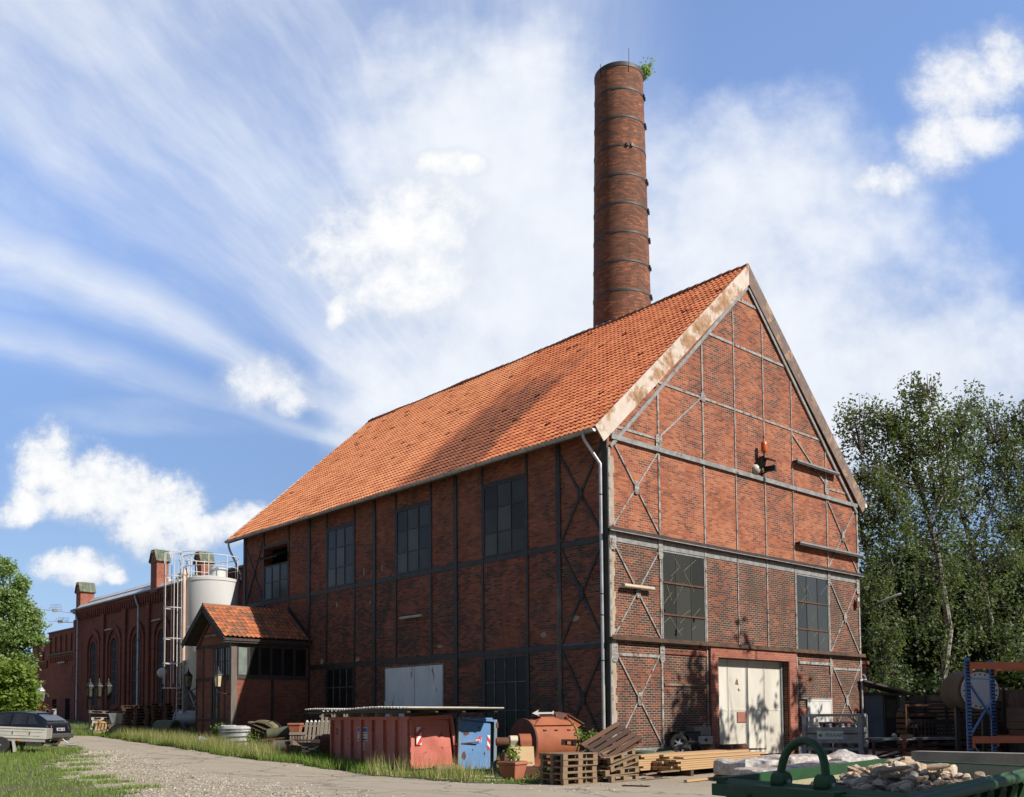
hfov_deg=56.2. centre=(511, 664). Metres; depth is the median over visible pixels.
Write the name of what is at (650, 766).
sawn plank
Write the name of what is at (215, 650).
window
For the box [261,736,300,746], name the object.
scrap frame
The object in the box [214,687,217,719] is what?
window
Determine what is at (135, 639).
window
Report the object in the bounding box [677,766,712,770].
sawn plank
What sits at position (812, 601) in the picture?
window
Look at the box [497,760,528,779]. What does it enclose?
planter
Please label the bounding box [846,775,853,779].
stone
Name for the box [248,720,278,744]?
machine frame
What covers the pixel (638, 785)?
plank
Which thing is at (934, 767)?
stone
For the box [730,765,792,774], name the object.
wrapped pallet
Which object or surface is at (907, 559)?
deciduous tree
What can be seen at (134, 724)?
pallet
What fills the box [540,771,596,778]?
pallet
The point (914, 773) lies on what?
stone
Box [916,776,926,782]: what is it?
stone
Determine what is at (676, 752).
sawn plank
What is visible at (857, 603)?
junction box
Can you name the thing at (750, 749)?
board
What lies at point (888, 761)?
stone
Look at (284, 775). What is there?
road
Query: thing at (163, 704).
pallet
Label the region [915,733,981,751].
slatted crate
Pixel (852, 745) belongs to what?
gas cylinder
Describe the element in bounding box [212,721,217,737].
door
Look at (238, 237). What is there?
sky
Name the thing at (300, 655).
window
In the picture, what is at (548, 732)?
mixing drum
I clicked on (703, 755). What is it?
sawn plank
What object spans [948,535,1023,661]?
deciduous tree
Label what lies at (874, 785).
stone
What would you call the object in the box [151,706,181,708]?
pallet
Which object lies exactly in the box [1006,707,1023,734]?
wooden box
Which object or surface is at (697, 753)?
sawn plank
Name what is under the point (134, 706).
pallet
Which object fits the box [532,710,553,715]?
arrow sign
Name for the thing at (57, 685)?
workshop building
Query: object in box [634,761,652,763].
sawn plank
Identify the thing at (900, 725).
slatted crate
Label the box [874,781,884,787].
stone
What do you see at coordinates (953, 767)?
stone
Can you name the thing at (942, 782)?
stone
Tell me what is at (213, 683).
window
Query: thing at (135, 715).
pallet
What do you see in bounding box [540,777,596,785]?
pallet
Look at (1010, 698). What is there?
corrugated fence
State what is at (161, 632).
window
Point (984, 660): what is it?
shrub
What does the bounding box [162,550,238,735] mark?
silo
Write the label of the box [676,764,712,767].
sawn plank
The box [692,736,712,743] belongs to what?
box
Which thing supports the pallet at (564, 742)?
on the pallet at (602, 753)
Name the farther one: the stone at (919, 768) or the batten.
the batten
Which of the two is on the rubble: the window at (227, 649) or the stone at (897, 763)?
the stone at (897, 763)
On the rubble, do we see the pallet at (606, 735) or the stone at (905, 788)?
the stone at (905, 788)
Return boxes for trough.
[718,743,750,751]
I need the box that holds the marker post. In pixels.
[285,741,290,752]
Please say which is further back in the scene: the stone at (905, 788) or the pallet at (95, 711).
the pallet at (95, 711)
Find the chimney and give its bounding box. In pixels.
[593,48,652,326]
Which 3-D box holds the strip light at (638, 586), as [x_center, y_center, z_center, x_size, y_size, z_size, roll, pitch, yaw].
[4.250,-2.603,32.257,1.560,0.133,0.180,2,-4,-42]
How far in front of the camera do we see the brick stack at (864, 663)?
45.17 m
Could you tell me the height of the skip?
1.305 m
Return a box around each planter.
[287,723,303,731]
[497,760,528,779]
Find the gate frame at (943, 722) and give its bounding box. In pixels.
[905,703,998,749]
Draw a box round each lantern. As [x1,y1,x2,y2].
[37,685,56,714]
[86,679,94,728]
[95,678,102,716]
[104,678,112,716]
[184,668,197,692]
[214,666,228,693]
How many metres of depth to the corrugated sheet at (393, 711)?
29.00 m
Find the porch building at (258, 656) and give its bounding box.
[181,603,312,740]
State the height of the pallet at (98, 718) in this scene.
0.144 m
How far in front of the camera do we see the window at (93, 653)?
72.65 m
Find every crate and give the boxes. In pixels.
[293,739,319,753]
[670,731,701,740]
[896,711,937,744]
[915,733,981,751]
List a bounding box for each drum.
[510,712,583,765]
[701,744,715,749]
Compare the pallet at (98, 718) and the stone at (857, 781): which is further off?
the pallet at (98, 718)
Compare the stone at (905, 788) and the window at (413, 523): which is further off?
the window at (413, 523)
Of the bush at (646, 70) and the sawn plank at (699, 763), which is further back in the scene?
the bush at (646, 70)
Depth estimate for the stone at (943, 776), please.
9.71 m
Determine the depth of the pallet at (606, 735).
23.79 m
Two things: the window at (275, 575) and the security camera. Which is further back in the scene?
the window at (275, 575)
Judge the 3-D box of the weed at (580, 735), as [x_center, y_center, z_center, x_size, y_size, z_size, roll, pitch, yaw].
[1.810,1.819,24.167,0.719,0.710,0.686,-1,-3,11]
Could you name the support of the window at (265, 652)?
in the porch building at (258, 656)
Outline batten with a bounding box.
[684,777,713,781]
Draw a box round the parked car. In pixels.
[0,711,73,746]
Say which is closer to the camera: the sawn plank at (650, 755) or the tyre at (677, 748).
the sawn plank at (650, 755)
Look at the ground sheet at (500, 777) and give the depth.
24.27 m
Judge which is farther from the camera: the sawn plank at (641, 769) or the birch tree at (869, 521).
the birch tree at (869, 521)
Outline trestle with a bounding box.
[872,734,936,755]
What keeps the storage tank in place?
on the ground at (668, 780)
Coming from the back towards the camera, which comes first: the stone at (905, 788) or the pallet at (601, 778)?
the pallet at (601, 778)
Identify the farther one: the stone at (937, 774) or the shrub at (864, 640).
the shrub at (864, 640)
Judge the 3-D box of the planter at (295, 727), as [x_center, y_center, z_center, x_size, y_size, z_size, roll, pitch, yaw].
[-8.445,2.492,37.464,0.520,0.428,0.520,-1,-3,3]
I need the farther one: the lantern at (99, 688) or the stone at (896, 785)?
the lantern at (99, 688)
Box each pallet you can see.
[89,710,122,713]
[91,717,109,719]
[121,705,150,707]
[122,708,150,710]
[122,717,150,719]
[122,720,150,722]
[122,723,149,725]
[122,725,149,728]
[123,711,150,713]
[123,714,150,716]
[149,703,181,705]
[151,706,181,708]
[151,709,181,711]
[151,712,173,714]
[151,715,172,717]
[151,718,172,720]
[539,752,597,759]
[540,759,597,766]
[540,765,596,772]
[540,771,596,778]
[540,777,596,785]
[561,739,586,745]
[579,738,631,755]
[580,722,641,764]
[586,755,638,771]
[586,765,638,776]
[586,773,638,781]
[587,748,634,763]
[713,757,778,779]
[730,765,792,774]
[758,754,829,763]
[786,761,847,767]
[828,749,879,761]
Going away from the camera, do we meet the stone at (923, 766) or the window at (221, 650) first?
the stone at (923, 766)
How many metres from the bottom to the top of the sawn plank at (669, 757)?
0.050 m
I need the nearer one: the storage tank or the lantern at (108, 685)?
the storage tank
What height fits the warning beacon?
0.664 m
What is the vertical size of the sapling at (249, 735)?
0.807 m
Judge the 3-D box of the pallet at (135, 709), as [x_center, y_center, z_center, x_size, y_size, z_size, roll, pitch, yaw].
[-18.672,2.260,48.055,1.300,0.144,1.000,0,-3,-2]
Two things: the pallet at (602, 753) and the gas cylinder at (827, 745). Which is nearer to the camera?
the pallet at (602, 753)
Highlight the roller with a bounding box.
[262,721,292,739]
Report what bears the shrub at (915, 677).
on the ground at (668, 780)
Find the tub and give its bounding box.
[217,725,250,744]
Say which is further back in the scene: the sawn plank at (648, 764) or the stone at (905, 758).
the sawn plank at (648, 764)
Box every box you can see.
[686,726,710,735]
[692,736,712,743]
[854,598,859,607]
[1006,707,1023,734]
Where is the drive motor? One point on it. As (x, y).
(522, 740)
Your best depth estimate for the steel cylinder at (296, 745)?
34.78 m
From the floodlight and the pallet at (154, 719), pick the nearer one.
the floodlight
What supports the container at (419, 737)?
on the verge
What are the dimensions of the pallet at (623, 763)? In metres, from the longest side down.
1.150 x 0.800 x 0.144 m
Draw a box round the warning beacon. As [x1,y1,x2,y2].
[757,441,766,459]
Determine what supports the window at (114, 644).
in the hall building at (125, 655)
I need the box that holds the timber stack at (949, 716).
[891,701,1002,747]
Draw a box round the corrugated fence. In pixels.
[900,686,1023,752]
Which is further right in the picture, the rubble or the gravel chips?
the rubble
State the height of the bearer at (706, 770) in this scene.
0.150 m
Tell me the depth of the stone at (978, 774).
10.51 m
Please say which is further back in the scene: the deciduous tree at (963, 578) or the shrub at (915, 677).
the deciduous tree at (963, 578)
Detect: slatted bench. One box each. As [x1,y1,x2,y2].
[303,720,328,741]
[316,714,347,735]
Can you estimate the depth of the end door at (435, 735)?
28.40 m
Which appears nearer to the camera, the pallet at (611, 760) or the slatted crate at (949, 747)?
the pallet at (611, 760)
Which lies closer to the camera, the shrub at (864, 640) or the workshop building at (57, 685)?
the shrub at (864, 640)
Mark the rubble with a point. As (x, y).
(870, 777)
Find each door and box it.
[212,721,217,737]
[413,720,452,764]
[461,721,490,768]
[864,695,883,741]
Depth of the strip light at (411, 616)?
39.27 m
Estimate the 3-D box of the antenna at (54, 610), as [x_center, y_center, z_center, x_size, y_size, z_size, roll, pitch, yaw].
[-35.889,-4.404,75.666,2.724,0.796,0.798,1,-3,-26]
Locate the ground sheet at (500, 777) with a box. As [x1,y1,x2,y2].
[442,775,525,780]
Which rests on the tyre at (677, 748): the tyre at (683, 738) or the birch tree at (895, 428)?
the tyre at (683, 738)
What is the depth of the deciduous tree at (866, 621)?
58.87 m
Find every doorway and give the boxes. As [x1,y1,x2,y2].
[52,699,55,712]
[65,698,69,718]
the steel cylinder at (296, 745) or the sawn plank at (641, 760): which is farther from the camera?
the steel cylinder at (296, 745)
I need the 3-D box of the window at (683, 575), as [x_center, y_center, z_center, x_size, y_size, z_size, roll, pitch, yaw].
[6.136,-2.411,34.161,2.480,3.090,0.048,2,-4,-42]
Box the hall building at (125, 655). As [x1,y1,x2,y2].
[70,549,242,728]
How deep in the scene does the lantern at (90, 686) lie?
55.80 m
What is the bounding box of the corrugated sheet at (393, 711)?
[305,706,503,716]
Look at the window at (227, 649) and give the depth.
43.13 m
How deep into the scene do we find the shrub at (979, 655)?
56.90 m
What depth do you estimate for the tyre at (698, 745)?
32.61 m
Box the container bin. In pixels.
[108,713,141,732]
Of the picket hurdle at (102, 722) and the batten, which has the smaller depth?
the batten
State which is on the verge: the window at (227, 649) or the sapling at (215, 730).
the sapling at (215, 730)
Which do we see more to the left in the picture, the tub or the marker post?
the tub
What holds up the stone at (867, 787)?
on the rubble
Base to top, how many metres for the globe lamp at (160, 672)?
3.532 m
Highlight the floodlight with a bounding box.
[758,456,775,467]
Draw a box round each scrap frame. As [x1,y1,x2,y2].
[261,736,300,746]
[866,737,966,758]
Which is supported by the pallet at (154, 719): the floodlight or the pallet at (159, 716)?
the pallet at (159, 716)
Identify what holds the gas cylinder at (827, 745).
in the gas rack at (850, 734)
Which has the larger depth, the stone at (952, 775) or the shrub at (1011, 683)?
the shrub at (1011, 683)
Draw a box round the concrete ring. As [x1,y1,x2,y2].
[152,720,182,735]
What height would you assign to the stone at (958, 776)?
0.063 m
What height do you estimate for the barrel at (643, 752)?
0.620 m
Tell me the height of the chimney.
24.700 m
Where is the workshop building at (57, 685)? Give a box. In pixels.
[32,627,72,719]
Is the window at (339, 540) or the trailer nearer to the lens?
the trailer
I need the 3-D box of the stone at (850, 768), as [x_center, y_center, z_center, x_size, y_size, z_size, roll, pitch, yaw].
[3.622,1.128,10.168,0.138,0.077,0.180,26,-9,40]
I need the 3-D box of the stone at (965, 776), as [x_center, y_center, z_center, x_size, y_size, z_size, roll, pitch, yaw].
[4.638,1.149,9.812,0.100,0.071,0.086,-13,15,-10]
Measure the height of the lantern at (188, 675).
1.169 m
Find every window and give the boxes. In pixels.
[91,642,95,704]
[111,638,116,703]
[133,634,139,702]
[158,630,164,701]
[211,682,214,719]
[213,648,217,676]
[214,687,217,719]
[218,647,224,675]
[225,646,229,675]
[237,646,248,675]
[248,646,259,675]
[260,647,270,675]
[264,561,286,600]
[271,647,282,676]
[283,648,293,676]
[294,648,306,676]
[327,524,352,588]
[327,667,352,727]
[396,502,429,574]
[483,476,525,557]
[484,655,526,750]
[661,550,705,641]
[796,573,829,650]
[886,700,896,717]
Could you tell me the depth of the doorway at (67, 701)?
76.93 m
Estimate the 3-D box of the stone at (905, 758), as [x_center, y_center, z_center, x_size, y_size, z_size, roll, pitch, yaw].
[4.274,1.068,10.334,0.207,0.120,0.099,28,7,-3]
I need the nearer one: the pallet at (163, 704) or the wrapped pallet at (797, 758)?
the wrapped pallet at (797, 758)
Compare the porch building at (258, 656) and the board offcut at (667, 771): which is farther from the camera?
the porch building at (258, 656)
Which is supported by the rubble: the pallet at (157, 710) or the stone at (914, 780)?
the stone at (914, 780)
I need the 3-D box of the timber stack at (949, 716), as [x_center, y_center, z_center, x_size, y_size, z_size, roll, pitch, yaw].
[15.921,2.130,33.451,5.155,1.740,1.519,0,-3,-2]
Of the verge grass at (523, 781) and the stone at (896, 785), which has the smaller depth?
the stone at (896, 785)
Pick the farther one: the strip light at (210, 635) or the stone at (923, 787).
the strip light at (210, 635)
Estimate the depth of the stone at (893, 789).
8.51 m
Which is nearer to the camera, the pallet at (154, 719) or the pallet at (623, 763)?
the pallet at (623, 763)
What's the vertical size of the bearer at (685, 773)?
0.150 m
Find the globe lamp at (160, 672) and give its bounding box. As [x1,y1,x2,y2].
[157,668,167,719]
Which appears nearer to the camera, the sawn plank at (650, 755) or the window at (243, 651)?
the sawn plank at (650, 755)
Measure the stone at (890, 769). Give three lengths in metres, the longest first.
0.371 x 0.061 x 0.055 m
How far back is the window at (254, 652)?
43.56 m
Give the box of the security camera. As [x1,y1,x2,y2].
[761,465,775,474]
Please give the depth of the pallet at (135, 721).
47.55 m
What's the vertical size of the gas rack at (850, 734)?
1.602 m
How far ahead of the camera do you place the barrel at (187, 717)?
46.48 m
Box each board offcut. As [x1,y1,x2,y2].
[642,776,662,778]
[657,770,679,772]
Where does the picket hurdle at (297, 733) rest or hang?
on the verge
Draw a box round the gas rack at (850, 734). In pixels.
[802,713,868,754]
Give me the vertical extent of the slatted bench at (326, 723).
1.219 m
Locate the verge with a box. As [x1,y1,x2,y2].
[65,719,635,784]
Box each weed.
[503,745,520,760]
[571,723,597,746]
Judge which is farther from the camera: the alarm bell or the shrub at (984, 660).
the shrub at (984, 660)
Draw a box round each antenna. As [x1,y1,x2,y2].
[38,604,72,612]
[51,617,72,622]
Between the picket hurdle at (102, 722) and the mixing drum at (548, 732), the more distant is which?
the picket hurdle at (102, 722)
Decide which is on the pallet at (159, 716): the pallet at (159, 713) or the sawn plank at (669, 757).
the pallet at (159, 713)
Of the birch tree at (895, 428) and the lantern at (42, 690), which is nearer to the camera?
the birch tree at (895, 428)
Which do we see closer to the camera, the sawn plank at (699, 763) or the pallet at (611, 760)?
the pallet at (611, 760)
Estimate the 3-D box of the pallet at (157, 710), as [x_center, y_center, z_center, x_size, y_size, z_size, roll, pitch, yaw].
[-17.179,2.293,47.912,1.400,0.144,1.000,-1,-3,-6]
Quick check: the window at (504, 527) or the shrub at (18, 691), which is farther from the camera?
the shrub at (18, 691)
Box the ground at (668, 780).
[44,736,898,796]
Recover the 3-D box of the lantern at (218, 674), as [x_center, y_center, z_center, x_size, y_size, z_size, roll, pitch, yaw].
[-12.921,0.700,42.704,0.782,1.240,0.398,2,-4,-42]
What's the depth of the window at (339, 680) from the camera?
43.37 m
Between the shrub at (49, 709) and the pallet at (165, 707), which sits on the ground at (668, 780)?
the shrub at (49, 709)
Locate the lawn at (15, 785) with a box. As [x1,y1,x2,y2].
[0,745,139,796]
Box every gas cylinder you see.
[824,724,830,754]
[836,724,843,750]
[849,724,856,753]
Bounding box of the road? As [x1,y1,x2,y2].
[59,736,725,796]
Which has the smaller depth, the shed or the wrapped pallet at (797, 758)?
the wrapped pallet at (797, 758)
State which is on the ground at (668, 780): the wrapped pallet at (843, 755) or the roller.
the wrapped pallet at (843, 755)
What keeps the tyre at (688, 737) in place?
on the tyre at (683, 738)
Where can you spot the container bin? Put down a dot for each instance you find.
(116, 719)
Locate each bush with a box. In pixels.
[283,712,311,741]
[639,56,655,81]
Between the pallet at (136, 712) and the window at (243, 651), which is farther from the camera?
the pallet at (136, 712)
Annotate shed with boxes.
[863,680,913,748]
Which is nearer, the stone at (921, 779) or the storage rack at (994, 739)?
the stone at (921, 779)
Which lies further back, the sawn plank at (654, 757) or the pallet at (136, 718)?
the pallet at (136, 718)
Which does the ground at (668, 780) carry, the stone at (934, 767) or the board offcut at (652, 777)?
the board offcut at (652, 777)
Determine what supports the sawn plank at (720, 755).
on the sawn plank at (694, 759)
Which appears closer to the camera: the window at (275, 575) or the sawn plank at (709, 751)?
the sawn plank at (709, 751)
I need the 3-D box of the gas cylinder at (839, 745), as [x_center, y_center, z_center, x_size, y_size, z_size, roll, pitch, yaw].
[10.771,2.568,31.524,0.230,1.250,0.230,2,-4,-42]
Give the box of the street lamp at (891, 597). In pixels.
[861,593,901,623]
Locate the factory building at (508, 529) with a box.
[224,263,866,762]
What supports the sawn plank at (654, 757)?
on the sawn plank at (641, 760)
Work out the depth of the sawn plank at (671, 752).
26.70 m
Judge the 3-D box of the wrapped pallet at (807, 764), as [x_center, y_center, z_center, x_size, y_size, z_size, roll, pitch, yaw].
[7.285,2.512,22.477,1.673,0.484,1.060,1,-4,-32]
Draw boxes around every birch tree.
[831,370,1006,680]
[849,462,927,696]
[925,378,1023,678]
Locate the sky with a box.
[0,0,1023,652]
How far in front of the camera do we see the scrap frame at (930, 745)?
31.34 m
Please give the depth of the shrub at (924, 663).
57.01 m
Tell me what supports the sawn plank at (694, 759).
on the sawn plank at (696, 761)
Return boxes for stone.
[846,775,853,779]
[847,766,856,771]
[853,777,867,785]
[861,784,875,789]
[870,766,886,774]
[871,779,880,787]
[874,766,910,773]
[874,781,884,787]
[878,773,889,780]
[884,759,897,763]
[886,780,913,792]
[891,787,898,791]
[892,761,905,765]
[893,773,901,780]
[899,756,914,762]
[899,776,918,785]
[899,783,911,792]
[902,764,918,773]
[905,763,920,770]
[909,771,918,776]
[915,785,930,789]
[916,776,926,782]
[920,763,926,770]
[920,769,929,774]
[927,763,950,770]
[928,771,940,779]
[933,779,945,786]
[941,774,949,778]
[949,771,956,778]
[951,764,956,771]
[954,774,961,778]
[961,773,970,779]
[974,771,984,778]
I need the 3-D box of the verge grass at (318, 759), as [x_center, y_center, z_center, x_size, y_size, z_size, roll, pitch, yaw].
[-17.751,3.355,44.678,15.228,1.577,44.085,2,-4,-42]
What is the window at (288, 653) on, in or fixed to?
in the porch building at (258, 656)
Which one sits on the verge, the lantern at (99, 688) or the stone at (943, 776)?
the lantern at (99, 688)
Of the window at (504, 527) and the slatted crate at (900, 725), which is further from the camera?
the window at (504, 527)
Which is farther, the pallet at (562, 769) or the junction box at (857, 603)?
the junction box at (857, 603)
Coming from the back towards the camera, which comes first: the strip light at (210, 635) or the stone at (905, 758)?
the strip light at (210, 635)
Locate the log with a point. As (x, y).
(446, 767)
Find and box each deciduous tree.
[859,528,977,635]
[859,547,941,671]
[928,540,1014,645]
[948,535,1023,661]
[991,461,1023,568]
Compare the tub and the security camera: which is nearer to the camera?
the security camera
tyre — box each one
[669,734,687,750]
[673,744,689,751]
[675,731,691,744]
[688,741,703,750]
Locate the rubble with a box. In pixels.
[836,773,963,791]
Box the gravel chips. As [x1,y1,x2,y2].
[12,746,695,796]
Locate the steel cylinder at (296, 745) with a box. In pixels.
[272,739,301,752]
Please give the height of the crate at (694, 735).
0.310 m
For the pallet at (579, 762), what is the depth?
22.49 m
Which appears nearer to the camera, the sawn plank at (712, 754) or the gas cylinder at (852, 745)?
the sawn plank at (712, 754)
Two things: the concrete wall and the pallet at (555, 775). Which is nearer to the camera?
the concrete wall
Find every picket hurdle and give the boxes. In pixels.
[93,719,110,733]
[289,732,305,741]
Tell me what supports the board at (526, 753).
on the verge
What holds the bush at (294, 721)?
on the verge
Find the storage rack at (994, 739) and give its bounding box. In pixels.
[964,657,1023,751]
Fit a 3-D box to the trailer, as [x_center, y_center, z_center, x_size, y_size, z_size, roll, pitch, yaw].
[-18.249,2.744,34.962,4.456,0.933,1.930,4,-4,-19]
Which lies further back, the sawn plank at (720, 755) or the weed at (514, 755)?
the sawn plank at (720, 755)
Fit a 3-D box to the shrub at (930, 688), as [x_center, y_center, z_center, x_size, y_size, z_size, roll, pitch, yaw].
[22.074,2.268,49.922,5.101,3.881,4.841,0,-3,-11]
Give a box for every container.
[329,715,478,768]
[449,717,498,768]
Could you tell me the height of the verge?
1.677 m
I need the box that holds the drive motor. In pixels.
[495,734,531,773]
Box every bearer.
[649,770,693,775]
[694,768,713,771]
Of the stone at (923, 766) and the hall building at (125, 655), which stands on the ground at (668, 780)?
the hall building at (125, 655)
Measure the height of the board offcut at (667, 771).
0.030 m
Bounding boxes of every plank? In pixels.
[622,785,649,786]
[633,750,709,755]
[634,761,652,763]
[634,763,653,765]
[636,750,715,755]
[637,750,724,756]
[639,758,662,761]
[639,765,655,767]
[639,768,652,770]
[640,756,661,758]
[659,750,747,756]
[662,749,748,754]
[665,751,749,758]
[671,754,759,761]
[673,761,713,765]
[674,751,760,757]
[675,752,750,758]
[676,756,758,763]
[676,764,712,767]
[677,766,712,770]
[679,752,765,758]
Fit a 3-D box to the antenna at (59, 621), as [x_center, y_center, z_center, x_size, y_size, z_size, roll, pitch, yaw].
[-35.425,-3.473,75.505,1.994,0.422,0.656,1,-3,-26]
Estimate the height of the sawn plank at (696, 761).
0.050 m
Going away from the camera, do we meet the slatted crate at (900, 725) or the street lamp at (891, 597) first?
the slatted crate at (900, 725)
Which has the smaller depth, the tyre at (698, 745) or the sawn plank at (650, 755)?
the sawn plank at (650, 755)
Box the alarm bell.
[752,464,759,474]
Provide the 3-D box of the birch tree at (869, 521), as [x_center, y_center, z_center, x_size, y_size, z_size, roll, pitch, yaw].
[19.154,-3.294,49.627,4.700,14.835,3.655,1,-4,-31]
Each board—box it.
[510,746,548,777]
[730,748,766,749]
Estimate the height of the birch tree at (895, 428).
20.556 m
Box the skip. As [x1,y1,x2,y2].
[712,737,1023,796]
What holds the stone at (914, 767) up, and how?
on the stone
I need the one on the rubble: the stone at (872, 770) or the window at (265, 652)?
the stone at (872, 770)
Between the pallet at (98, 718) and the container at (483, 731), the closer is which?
the container at (483, 731)
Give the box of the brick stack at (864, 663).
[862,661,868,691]
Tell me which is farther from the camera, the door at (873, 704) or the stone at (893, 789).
the door at (873, 704)
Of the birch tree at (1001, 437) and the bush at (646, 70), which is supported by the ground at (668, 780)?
the birch tree at (1001, 437)
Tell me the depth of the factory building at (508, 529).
37.18 m
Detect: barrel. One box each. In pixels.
[172,709,195,724]
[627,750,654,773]
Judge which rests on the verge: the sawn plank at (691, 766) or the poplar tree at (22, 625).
the poplar tree at (22, 625)
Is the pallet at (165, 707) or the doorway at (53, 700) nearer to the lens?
the pallet at (165, 707)
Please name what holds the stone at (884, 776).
on the rubble
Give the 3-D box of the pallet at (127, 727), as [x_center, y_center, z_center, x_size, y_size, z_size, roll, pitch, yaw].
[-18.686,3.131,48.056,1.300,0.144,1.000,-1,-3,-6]
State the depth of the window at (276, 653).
44.32 m
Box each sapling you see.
[209,722,222,739]
[246,730,262,743]
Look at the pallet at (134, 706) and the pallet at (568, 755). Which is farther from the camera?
the pallet at (134, 706)
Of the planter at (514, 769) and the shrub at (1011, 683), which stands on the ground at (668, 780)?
the shrub at (1011, 683)
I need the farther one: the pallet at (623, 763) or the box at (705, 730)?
the box at (705, 730)
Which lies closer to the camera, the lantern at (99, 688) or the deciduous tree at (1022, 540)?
the lantern at (99, 688)
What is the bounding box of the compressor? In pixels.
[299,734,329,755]
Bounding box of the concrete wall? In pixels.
[911,751,1023,764]
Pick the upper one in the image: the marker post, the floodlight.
the floodlight
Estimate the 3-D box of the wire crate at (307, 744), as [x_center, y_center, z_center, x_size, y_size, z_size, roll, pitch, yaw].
[-7.504,3.042,35.584,1.066,0.605,0.720,-1,-3,3]
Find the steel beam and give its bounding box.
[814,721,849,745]
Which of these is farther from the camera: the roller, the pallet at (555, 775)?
the roller
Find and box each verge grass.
[70,721,504,773]
[362,764,633,783]
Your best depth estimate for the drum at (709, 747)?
33.46 m
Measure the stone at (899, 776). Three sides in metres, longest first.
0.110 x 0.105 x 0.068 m
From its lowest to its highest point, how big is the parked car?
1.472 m
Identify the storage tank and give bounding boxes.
[940,670,998,751]
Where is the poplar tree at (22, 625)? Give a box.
[0,554,51,672]
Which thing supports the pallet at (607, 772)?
on the pallet at (601, 778)
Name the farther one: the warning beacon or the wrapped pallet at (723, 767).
the warning beacon
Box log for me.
[433,765,461,770]
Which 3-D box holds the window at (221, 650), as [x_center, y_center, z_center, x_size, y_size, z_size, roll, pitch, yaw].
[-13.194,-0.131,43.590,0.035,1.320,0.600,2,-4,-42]
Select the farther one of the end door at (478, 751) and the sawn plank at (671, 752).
the end door at (478, 751)
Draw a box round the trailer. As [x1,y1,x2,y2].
[0,726,76,752]
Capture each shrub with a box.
[0,654,48,711]
[34,698,56,712]
[861,621,910,691]
[867,665,943,696]
[894,619,975,684]
[900,672,947,696]
[932,604,1023,681]
[934,653,1015,683]
[985,659,1023,690]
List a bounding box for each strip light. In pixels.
[204,633,217,637]
[399,614,423,619]
[622,583,654,590]
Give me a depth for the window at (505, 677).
35.08 m

